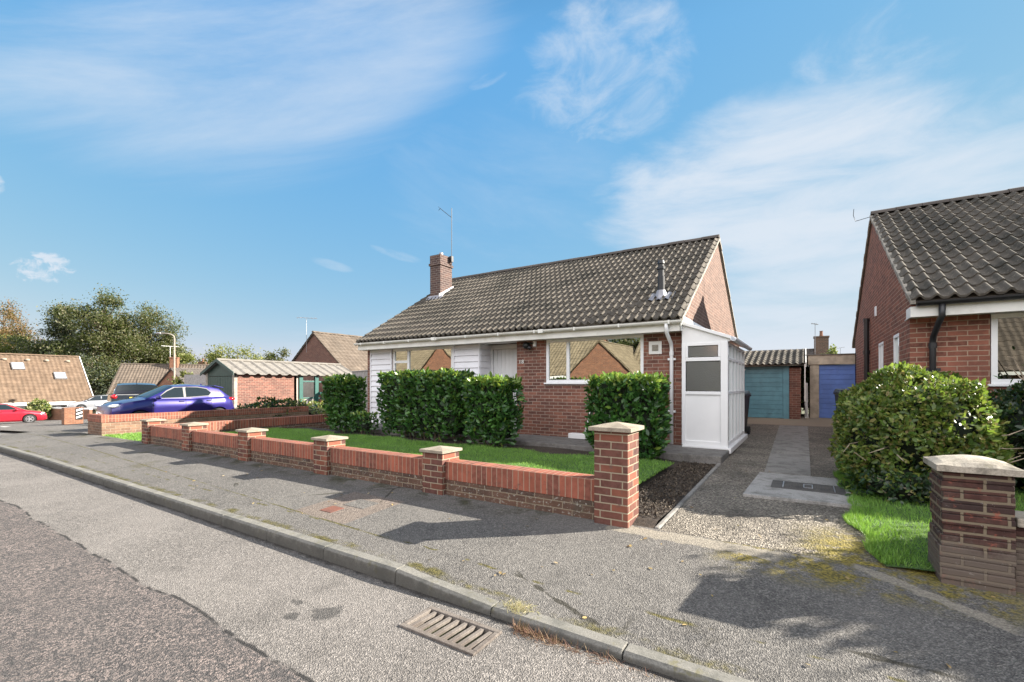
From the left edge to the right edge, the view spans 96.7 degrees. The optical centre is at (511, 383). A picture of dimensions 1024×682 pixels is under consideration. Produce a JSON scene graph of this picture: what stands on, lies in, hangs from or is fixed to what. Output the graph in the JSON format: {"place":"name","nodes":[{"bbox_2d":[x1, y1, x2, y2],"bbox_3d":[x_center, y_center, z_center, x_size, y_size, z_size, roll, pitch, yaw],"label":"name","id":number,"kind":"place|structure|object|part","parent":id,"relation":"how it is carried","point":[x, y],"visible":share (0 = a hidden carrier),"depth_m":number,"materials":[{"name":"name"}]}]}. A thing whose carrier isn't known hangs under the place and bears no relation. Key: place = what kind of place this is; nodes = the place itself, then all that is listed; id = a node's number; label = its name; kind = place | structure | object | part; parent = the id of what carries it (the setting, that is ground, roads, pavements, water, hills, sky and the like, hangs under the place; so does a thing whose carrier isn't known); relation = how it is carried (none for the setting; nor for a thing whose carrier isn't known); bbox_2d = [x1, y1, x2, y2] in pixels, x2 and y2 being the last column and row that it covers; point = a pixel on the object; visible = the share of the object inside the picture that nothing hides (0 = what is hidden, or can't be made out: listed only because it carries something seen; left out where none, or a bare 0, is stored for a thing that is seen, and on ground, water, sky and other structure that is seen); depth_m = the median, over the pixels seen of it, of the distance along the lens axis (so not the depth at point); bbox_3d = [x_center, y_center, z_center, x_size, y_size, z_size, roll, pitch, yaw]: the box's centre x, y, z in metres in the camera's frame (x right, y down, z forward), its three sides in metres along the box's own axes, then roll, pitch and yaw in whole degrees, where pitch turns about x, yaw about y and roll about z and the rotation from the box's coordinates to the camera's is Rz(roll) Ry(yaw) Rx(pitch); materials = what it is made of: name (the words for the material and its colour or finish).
{"place":"outdoors","nodes":[
{"label":"outdoors","id":0,"kind":"place"},
{"bbox_2d":[0,423,87,433],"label":"neighbour driveway","id":1,"kind":"structure","parent":0,"point":[82,428],"depth_m":18.45,"materials":[{"name":"concrete"}]},
{"bbox_2d":[107,382,156,401],"bbox_3d":[-20.056,0.763,24.139,2.076,1.953,4.620,0,0,-44],"label":"parked car","id":2,"kind":"object","parent":1,"relation":"on","point":[119,391],"visible":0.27,"depth_m":22.48,"materials":[{"name":"black paint"}]},
{"bbox_3d":[-18.649,0.203,22.683,1.568,0.320,0.210,0,0,-44],"label":"rear window","id":3,"kind":"part","parent":2,"relation":"part of","materials":[{"name":"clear glass"}]},
{"bbox_2d":[0,419,87,434],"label":"side road","id":4,"kind":"structure","parent":0,"point":[35,423],"depth_m":28.09,"materials":[{"name":"grey asphalt"}]},
{"bbox_2d":[0,403,46,422],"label":"parked car","id":5,"kind":"object","parent":4,"relation":"on","point":[10,413],"visible":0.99,"depth_m":31.75,"materials":[{"name":"red paint"}]},
{"bbox_3d":[-34.780,1.586,31.411,0.128,0.350,0.900,0,0,37],"label":"side window","id":6,"kind":"part","parent":5,"relation":"part of","materials":[{"name":"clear glass"}]},
{"bbox_2d":[23,398,51,417],"bbox_3d":[-39.495,2.083,38.031,1.654,1.865,1.801,0,0,33],"label":"shrub","id":7,"kind":"object","parent":4,"relation":"on","point":[42,405],"visible":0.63,"depth_m":37.83,"materials":[{"name":"green plant"}]},
{"bbox_2d":[67,395,107,409],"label":"parked car","id":8,"kind":"object","parent":4,"relation":"on","point":[91,402],"visible":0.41,"depth_m":41.04,"materials":[{"name":"silver metal"}]},
{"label":"side window","id":9,"kind":"part","parent":8,"relation":"part of","materials":[{"name":"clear glass"}]},
{"bbox_2d":[106,346,208,394],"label":"house","id":10,"kind":"structure","parent":4,"relation":"on","point":[140,373],"depth_m":51.78,"materials":[{"name":"brown tile"}]},
{"bbox_2d":[156,368,203,386],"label":"house","id":11,"kind":"structure","parent":4,"relation":"on","point":[166,376],"depth_m":43.80,"materials":[{"name":"tile"}]},
{"bbox_2d":[167,370,193,384],"bbox_3d":[-27.221,0.537,37.751,2.197,3.458,1.843,0,0,33],"label":"tree","id":12,"kind":"object","parent":4,"relation":"on","point":[176,380],"visible":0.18,"depth_m":37.77,"materials":[{"name":"green plant"}]},
{"bbox_2d":[184,374,205,384],"bbox_3d":[-23.632,0.660,35.011,4.962,2.800,0.042,0,0,24],"label":"wooden fence","id":13,"kind":"object","parent":4,"relation":"on","point":[197,379],"visible":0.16,"depth_m":35.44,"materials":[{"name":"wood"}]},
{"bbox_2d":[292,331,367,406],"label":"house","id":14,"kind":"structure","parent":4,"relation":"on","point":[327,347],"depth_m":28.98,"materials":[{"name":"brown brick"}]},
{"bbox_2d":[297,317,316,352],"bbox_3d":[-13.047,-3.136,28.978,1.323,2.263,0.289,0,0,2],"label":"television aerial","id":15,"kind":"object","parent":14,"relation":"attached to","point":[306,330],"visible":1,"depth_m":28.97,"materials":[{"name":"grey metal"}]},
{"bbox_2d":[62,407,82,424],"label":"gate pier","id":16,"kind":"structure","parent":0,"point":[72,415],"depth_m":25.77,"materials":[{"name":"red brick"}]},
{"bbox_2d":[103,432,141,441],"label":"grass","id":17,"kind":"structure","parent":0,"point":[127,435],"depth_m":12.09,"materials":[{"name":"green plant"}]},
{"bbox_2d":[0,452,684,681],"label":"road","id":18,"kind":"structure","parent":0,"point":[100,583],"depth_m":3.13,"materials":[{"name":"grey asphalt"}]},
{"bbox_2d":[0,445,752,681],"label":"kerb","id":19,"kind":"structure","parent":18,"relation":"on","point":[406,576],"depth_m":3.54,"materials":[{"name":"concrete"}]},
{"bbox_2d":[497,597,539,614],"bbox_3d":[0.052,1.488,3.056,0.237,0.104,0.270,0,0,-20],"label":"moss patch","id":20,"kind":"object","parent":19,"relation":"on","point":[521,608],"depth_m":3.05,"materials":[{"name":"yellow plant"}]},
{"bbox_2d":[400,606,501,655],"bbox_3d":[-0.394,1.756,2.903,0.640,0.408,0.340,0,0,33],"label":"drain grate","id":21,"kind":"object","parent":18,"relation":"on","point":[486,634],"visible":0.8,"depth_m":2.90,"materials":[{"name":"metal"}]},
{"bbox_2d":[509,617,656,677],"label":"dead weeds","id":22,"kind":"object","parent":18,"relation":"on","point":[527,633],"visible":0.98,"depth_m":2.78,"materials":[{"name":"brown plant"}]},
{"bbox_2d":[223,427,673,483],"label":"lawn","id":23,"kind":"structure","parent":0,"point":[567,466],"depth_m":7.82,"materials":[{"name":"green plant"}]},
{"bbox_2d":[92,391,808,646],"bbox_3d":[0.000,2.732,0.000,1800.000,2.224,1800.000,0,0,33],"label":"ground","id":24,"kind":"structure","parent":0,"point":[472,641],"depth_m":3.00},
{"bbox_2d":[0,331,36,353],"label":"tree","id":25,"kind":"object","parent":24,"relation":"on","point":[3,349],"visible":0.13,"depth_m":68.02,"materials":[{"name":"green plant"}]},
{"bbox_2d":[0,299,47,354],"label":"tree","id":26,"kind":"object","parent":24,"relation":"on","point":[10,315],"visible":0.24,"depth_m":77.85,"materials":[{"name":"green plant"}]},
{"bbox_2d":[0,334,76,356],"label":"tree","id":27,"kind":"object","parent":24,"relation":"on","point":[38,350],"visible":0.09,"depth_m":64.88,"materials":[{"name":"green plant"}]},
{"bbox_2d":[0,353,92,408],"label":"chalet house","id":28,"kind":"structure","parent":24,"relation":"on","point":[54,380],"depth_m":41.94,"materials":[{"name":"beige tile"}]},
{"bbox_2d":[26,303,83,354],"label":"tree","id":29,"kind":"object","parent":24,"relation":"on","point":[57,332],"visible":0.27,"depth_m":67.06,"materials":[{"name":"green plant"}]},
{"bbox_2d":[45,407,91,419],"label":"boundary wall","id":30,"kind":"structure","parent":24,"relation":"on","point":[56,412],"depth_m":38.14,"materials":[{"name":"red brick"}]},
{"bbox_2d":[62,353,118,411],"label":"tree","id":31,"kind":"object","parent":24,"relation":"on","point":[97,377],"visible":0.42,"depth_m":61.10,"materials":[{"name":"green plant"}]},
{"bbox_2d":[34,283,166,388],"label":"tree","id":32,"kind":"object","parent":24,"relation":"on","point":[101,341],"visible":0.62,"depth_m":64.04,"materials":[{"name":"green plant"}]},
{"bbox_2d":[85,300,191,369],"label":"tree","id":33,"kind":"object","parent":24,"relation":"on","point":[151,321],"visible":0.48,"depth_m":68.82,"materials":[{"name":"green plant"}]},
{"bbox_2d":[94,384,234,414],"bbox_3d":[-12.405,0.755,16.494,2.008,1.530,3.839,0,0,33],"label":"parked car","id":34,"kind":"object","parent":24,"relation":"on","point":[177,397],"visible":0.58,"depth_m":16.01,"materials":[{"name":"purple paint"}]},
{"bbox_3d":[-11.956,0.300,15.925,0.127,0.360,0.787,0,0,33],"label":"side window","id":35,"kind":"part","parent":34,"relation":"part of","materials":[{"name":"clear glass"}]},
{"bbox_3d":[-11.479,0.287,16.662,0.138,0.355,0.816,0,0,33],"label":"side window","id":36,"kind":"part","parent":34,"relation":"part of","materials":[{"name":"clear glass"}]},
{"bbox_2d":[155,332,174,379],"bbox_3d":[-30.463,-0.824,39.941,1.814,7.448,0.494,0,0,6],"label":"street lamp","id":37,"kind":"object","parent":24,"relation":"on","point":[174,351],"visible":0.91,"depth_m":39.95,"materials":[{"name":"metal"}]},
{"bbox_2d":[137,330,196,363],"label":"tree","id":38,"kind":"object","parent":24,"relation":"on","point":[163,360],"visible":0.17,"depth_m":71.12,"materials":[{"name":"green plant"}]},
{"bbox_2d":[180,357,203,363],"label":"tree","id":39,"kind":"object","parent":24,"relation":"on","point":[194,361],"visible":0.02,"depth_m":75.83,"materials":[{"name":"green plant"}]},
{"bbox_2d":[87,406,308,435],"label":"boundary wall","id":40,"kind":"structure","parent":24,"relation":"on","point":[102,424],"depth_m":13.96,"materials":[{"name":"brick"}]},
{"bbox_2d":[168,351,232,363],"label":"tree","id":41,"kind":"object","parent":24,"relation":"on","point":[188,358],"visible":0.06,"depth_m":58.74,"materials":[{"name":"green plant"}]},
{"bbox_2d":[199,342,262,363],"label":"tree","id":42,"kind":"object","parent":24,"relation":"on","point":[215,355],"visible":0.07,"depth_m":56.27,"materials":[{"name":"green plant"}]},
{"bbox_2d":[232,396,307,416],"bbox_3d":[-9.008,1.011,17.273,1.734,1.200,3.129,0,0,33],"label":"shrub","id":43,"kind":"object","parent":24,"relation":"on","point":[289,402],"visible":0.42,"depth_m":17.02,"materials":[{"name":"green plant"}]},
{"bbox_2d":[200,358,351,408],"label":"garage","id":44,"kind":"structure","parent":24,"relation":"on","point":[243,381],"depth_m":21.21,"materials":[{"name":"brick"}]},
{"bbox_2d":[208,377,219,388],"bbox_3d":[-13.707,0.585,20.986,1.125,1.850,0.050,0,0,33],"label":"door","id":45,"kind":"structure","parent":44,"relation":"in","point":[215,381],"depth_m":20.94,"materials":[{"name":"green paint"}]},
{"bbox_2d":[220,376,231,396],"bbox_3d":[-12.744,0.585,20.368,1.125,1.850,0.050,0,0,33],"label":"door","id":46,"kind":"structure","parent":44,"relation":"in","point":[225,381],"depth_m":20.35,"materials":[{"name":"green paint"}]},
{"bbox_2d":[261,347,291,360],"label":"tree","id":47,"kind":"object","parent":24,"relation":"on","point":[273,357],"visible":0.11,"depth_m":55.69,"materials":[{"name":"green plant"}]},
{"bbox_2d":[303,380,313,396],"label":"rendered wall","id":48,"kind":"structure","parent":24,"relation":"on","point":[308,389],"depth_m":28.27,"materials":[{"name":"white paint"}]},
{"bbox_2d":[298,376,322,405],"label":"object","id":49,"kind":"structure","parent":24,"relation":"on","point":[317,393],"depth_m":23.02,"materials":[{"name":"green paint"}]},
{"bbox_2d":[296,398,327,414],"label":"shrub","id":50,"kind":"object","parent":24,"relation":"on","point":[315,410],"visible":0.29,"depth_m":18.87,"materials":[{"name":"green plant"}]},
{"bbox_2d":[352,370,367,412],"bbox_3d":[-6.754,0.425,22.334,0.071,2.270,6.710,0,0,-37],"label":"wooden fence","id":51,"kind":"object","parent":24,"relation":"on","point":[363,373],"visible":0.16,"depth_m":23.37,"materials":[{"name":"brown wood"}]},
{"bbox_2d":[291,427,714,527],"bbox_3d":[-2.515,1.383,9.039,11.600,0.234,3.805,0,0,33],"label":"flower bed","id":52,"kind":"object","parent":24,"relation":"on","point":[643,520],"visible":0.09,"depth_m":6.83,"materials":[{"name":"soil"}]},
{"bbox_2d":[320,373,367,432],"bbox_3d":[-4.457,0.519,12.124,1.213,1.647,0.887,0,0,33],"label":"hedge","id":53,"kind":"object","parent":52,"relation":"on","point":[343,395],"visible":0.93,"depth_m":11.90,"materials":[{"name":"green plant"}]},
{"bbox_2d":[346,410,380,434],"bbox_3d":[-3.786,1.022,11.575,0.893,0.741,0.590,0,0,33],"label":"shrub","id":54,"kind":"object","parent":52,"relation":"on","point":[362,422],"visible":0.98,"depth_m":11.46,"materials":[{"name":"green plant"}]},
{"bbox_2d":[376,366,474,441],"bbox_3d":[-2.016,0.471,10.543,2.776,1.742,0.946,0,0,33],"label":"hedge","id":55,"kind":"object","parent":52,"relation":"on","point":[427,401],"visible":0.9,"depth_m":10.23,"materials":[{"name":"green plant"}]},
{"bbox_2d":[460,371,526,447],"bbox_3d":[-0.373,0.536,9.273,1.257,1.613,1.002,0,0,33],"label":"hedge","id":56,"kind":"object","parent":52,"relation":"on","point":[494,415],"visible":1,"depth_m":9.02,"materials":[{"name":"green plant"}]},
{"bbox_2d":[582,370,673,459],"bbox_3d":[2.028,0.575,7.977,1.458,1.655,1.025,0,0,33],"label":"hedge","id":57,"kind":"object","parent":52,"relation":"on","point":[638,398],"visible":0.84,"depth_m":7.65,"materials":[{"name":"green plant"}]},
{"bbox_2d":[639,461,715,517],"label":"bed litter","id":58,"kind":"object","parent":52,"relation":"on","point":[675,479],"visible":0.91,"depth_m":5.88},
{"bbox_2d":[746,331,829,366],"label":"house","id":59,"kind":"structure","parent":24,"relation":"on","point":[821,343],"depth_m":37.77,"materials":[{"name":"brown brick"}]},
{"bbox_2d":[826,344,837,364],"bbox_3d":[20.367,-0.428,28.978,1.060,4.384,1.017,0,0,33],"label":"tree","id":60,"kind":"object","parent":24,"relation":"on","point":[833,350],"visible":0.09,"depth_m":28.89,"materials":[{"name":"green plant"}]},
{"bbox_2d":[0,431,1023,681],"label":"footway","id":61,"kind":"structure","parent":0,"point":[766,615],"depth_m":3.37,"materials":[{"name":"concrete"}]},
{"bbox_2d":[320,506,343,512],"bbox_3d":[-2.048,1.432,5.177,0.200,0.035,0.180,0,0,33],"label":"stopcock cover","id":62,"kind":"object","parent":61,"relation":"on","point":[330,509],"visible":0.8,"depth_m":5.16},
{"bbox_2d":[343,499,378,508],"bbox_3d":[-1.769,1.416,5.343,0.350,0.037,0.240,0,0,33],"label":"access cover","id":63,"kind":"object","parent":61,"relation":"on","point":[361,504],"visible":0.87,"depth_m":5.33,"materials":[{"name":"concrete"}]},
{"bbox_2d":[140,414,643,527],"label":"garden wall","id":64,"kind":"structure","parent":61,"relation":"on","point":[607,493],"depth_m":5.64,"materials":[{"name":"brick"}]},
{"bbox_2d":[166,465,995,667],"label":"fallen leaves","id":65,"kind":"object","parent":61,"relation":"on","point":[630,545],"visible":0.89,"depth_m":3.62,"materials":[{"name":"brown plant"}]},
{"bbox_2d":[0,0,1023,363],"label":"sky","id":66,"kind":"structure","parent":0,"point":[242,169],"materials":[{"name":"blue"}]},
{"bbox_2d":[334,424,729,463],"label":"path","id":67,"kind":"structure","parent":0,"point":[680,453],"depth_m":8.86,"materials":[{"name":"concrete"}]},
{"bbox_2d":[660,414,936,576],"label":"driveway","id":68,"kind":"structure","parent":0,"point":[719,511],"depth_m":4.76,"materials":[{"name":"grey gravel"}]},
{"bbox_2d":[354,208,751,453],"bbox_3d":[2.047,-2.404,14.577,10.275,7.528,9.050,0,0,33],"label":"bungalow","id":69,"kind":"object","parent":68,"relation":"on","point":[554,334],"visible":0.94,"depth_m":10.70,"materials":[{"name":"brick"}]},
{"bbox_2d":[393,346,452,371],"bbox_3d":[-2.509,-0.280,12.751,2.280,1.480,0.070,0,0,33],"label":"window","id":70,"kind":"structure","parent":69,"relation":"in","point":[436,358],"depth_m":12.72,"materials":[{"name":"white plastic"}]},
{"bbox_2d":[494,349,516,424],"bbox_3d":[-0.061,0.115,11.715,0.970,2.020,0.050,0,0,33],"label":"door","id":71,"kind":"structure","parent":69,"relation":"in","point":[505,360],"depth_m":11.74,"materials":[{"name":"white plastic"}]},
{"bbox_2d":[568,412,589,438],"bbox_3d":[1.492,0.826,9.914,0.440,0.708,0.337,0,0,33],"label":"drain hood","id":72,"kind":"object","parent":69,"relation":"attached to","point":[572,435],"visible":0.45,"depth_m":9.81,"materials":[{"name":"white plastic"}]},
{"bbox_2d":[544,334,643,383],"bbox_3d":[1.748,-0.508,9.941,2.340,1.025,0.120,0,0,33],"label":"window","id":73,"kind":"structure","parent":69,"relation":"in","point":[568,361],"depth_m":9.98,"materials":[{"name":"white plastic"}]},
{"bbox_2d":[655,463,720,528],"bbox_3d":[2.392,1.367,5.885,0.067,0.145,3.750,0,0,33],"label":"drive edging","id":74,"kind":"object","parent":68,"relation":"on","point":[669,515],"visible":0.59,"depth_m":5.24,"materials":[{"name":"concrete"}]},
{"bbox_2d":[745,390,750,433],"bbox_3d":[5.524,0.700,11.227,0.570,1.078,0.772,0,0,38],"label":"wheelie bin","id":75,"kind":"object","parent":68,"relation":"on","point":[747,401],"visible":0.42,"depth_m":11.12,"materials":[{"name":"black plastic"}]},
{"bbox_2d":[745,348,806,418],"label":"garage","id":76,"kind":"structure","parent":68,"relation":"on","point":[773,382],"depth_m":15.48,"materials":[{"name":"brick"}]},
{"bbox_2d":[745,369,782,417],"bbox_3d":[8.183,0.317,15.893,2.190,1.665,0.050,0,0,33],"label":"door","id":77,"kind":"structure","parent":76,"relation":"in","point":[765,386],"depth_m":15.56,"materials":[{"name":"teal paint"}]},
{"bbox_2d":[764,425,810,475],"bbox_3d":[5.975,1.271,9.788,0.680,0.178,7.470,0,0,33],"label":"concrete strip","id":78,"kind":"object","parent":68,"relation":"on","point":[789,454],"visible":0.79,"depth_m":8.34,"materials":[{"name":"grey concrete"}]},
{"bbox_2d":[743,472,860,507],"bbox_3d":[3.680,1.330,5.825,1.139,0.048,1.659,0,0,33],"label":"concrete apron","id":79,"kind":"object","parent":68,"relation":"on","point":[759,486],"visible":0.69,"depth_m":5.48,"materials":[{"name":"grey concrete"}]},
{"bbox_2d":[771,480,845,494],"bbox_3d":[3.737,1.306,5.765,0.780,0.035,0.500,0,0,33],"label":"manhole cover","id":80,"kind":"object","parent":79,"relation":"on","point":[830,489],"visible":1,"depth_m":5.72,"materials":[{"name":"metal"}]},
{"bbox_2d":[806,353,854,417],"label":"garage","id":81,"kind":"structure","parent":68,"relation":"on","point":[828,377],"depth_m":15.42,"materials":[{"name":"concrete"}]},
{"bbox_2d":[819,364,854,417],"bbox_3d":[11.398,0.247,15.006,2.120,1.805,0.050,0,0,33],"label":"door","id":82,"kind":"structure","parent":81,"relation":"in","point":[840,376],"depth_m":15.37,"materials":[{"name":"blue paint"}]},
{"bbox_2d":[833,389,850,410],"bbox_3d":[8.726,0.663,11.786,0.570,1.078,0.772,0,0,25],"label":"wheelie bin","id":83,"kind":"object","parent":68,"relation":"on","point":[836,392],"visible":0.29,"depth_m":11.85,"materials":[{"name":"black plastic"}]},
{"bbox_2d":[799,363,809,411],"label":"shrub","id":84,"kind":"object","parent":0,"point":[802,382],"visible":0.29,"depth_m":16.16,"materials":[{"name":"green plant"}]},
{"bbox_2d":[804,383,808,417],"bbox_3d":[10.091,0.562,15.607,0.139,1.204,0.130,0,0,33],"label":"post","id":85,"kind":"object","parent":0,"point":[806,408],"visible":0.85,"depth_m":15.58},
{"bbox_2d":[832,462,1023,571],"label":"side lawn","id":86,"kind":"structure","parent":0,"point":[914,545],"depth_m":4.17,"materials":[{"name":"green plant"}]},
{"bbox_2d":[839,456,930,506],"bbox_3d":[4.505,1.118,5.120,1.332,0.681,0.999,0,0,33],"label":"shrub","id":87,"kind":"object","parent":86,"relation":"on","point":[914,488],"visible":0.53,"depth_m":5.01,"materials":[{"name":"green plant"}]},
{"bbox_2d":[827,361,1023,490],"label":"bush","id":88,"kind":"object","parent":86,"relation":"on","point":[885,412],"visible":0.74,"depth_m":5.09,"materials":[{"name":"green plant"}]},
{"bbox_2d":[852,186,1023,404],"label":"bungalow","id":89,"kind":"object","parent":86,"relation":"on","point":[941,288],"visible":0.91,"depth_m":7.52,"materials":[{"name":"grey tile"}]},
{"bbox_2d":[879,342,882,368],"bbox_3d":[7.930,-0.315,9.733,0.070,1.150,0.750,0,0,33],"label":"window","id":90,"kind":"structure","parent":89,"relation":"in","point":[880,344],"depth_m":9.76,"materials":[{"name":"white plastic"}]},
{"bbox_2d":[893,333,898,363],"bbox_3d":[6.890,-0.315,8.114,0.070,1.150,0.600,0,0,33],"label":"window","id":91,"kind":"structure","parent":89,"relation":"in","point":[896,337],"depth_m":8.28,"materials":[{"name":"white plastic"}]},
{"bbox_2d":[987,312,1023,385],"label":"window","id":92,"kind":"structure","parent":89,"relation":"in","point":[1006,329],"depth_m":6.51,"materials":[{"name":"white plastic"}]},
{"bbox_2d":[923,454,1023,595],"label":"boundary wall","id":93,"kind":"structure","parent":86,"relation":"on","point":[976,534],"depth_m":3.05,"materials":[{"name":"brick"}]},
{"bbox_2d":[971,379,1023,493],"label":"shrub","id":94,"kind":"object","parent":86,"relation":"on","point":[1008,400],"visible":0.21,"depth_m":5.44,"materials":[{"name":"green plant"}]}
]}

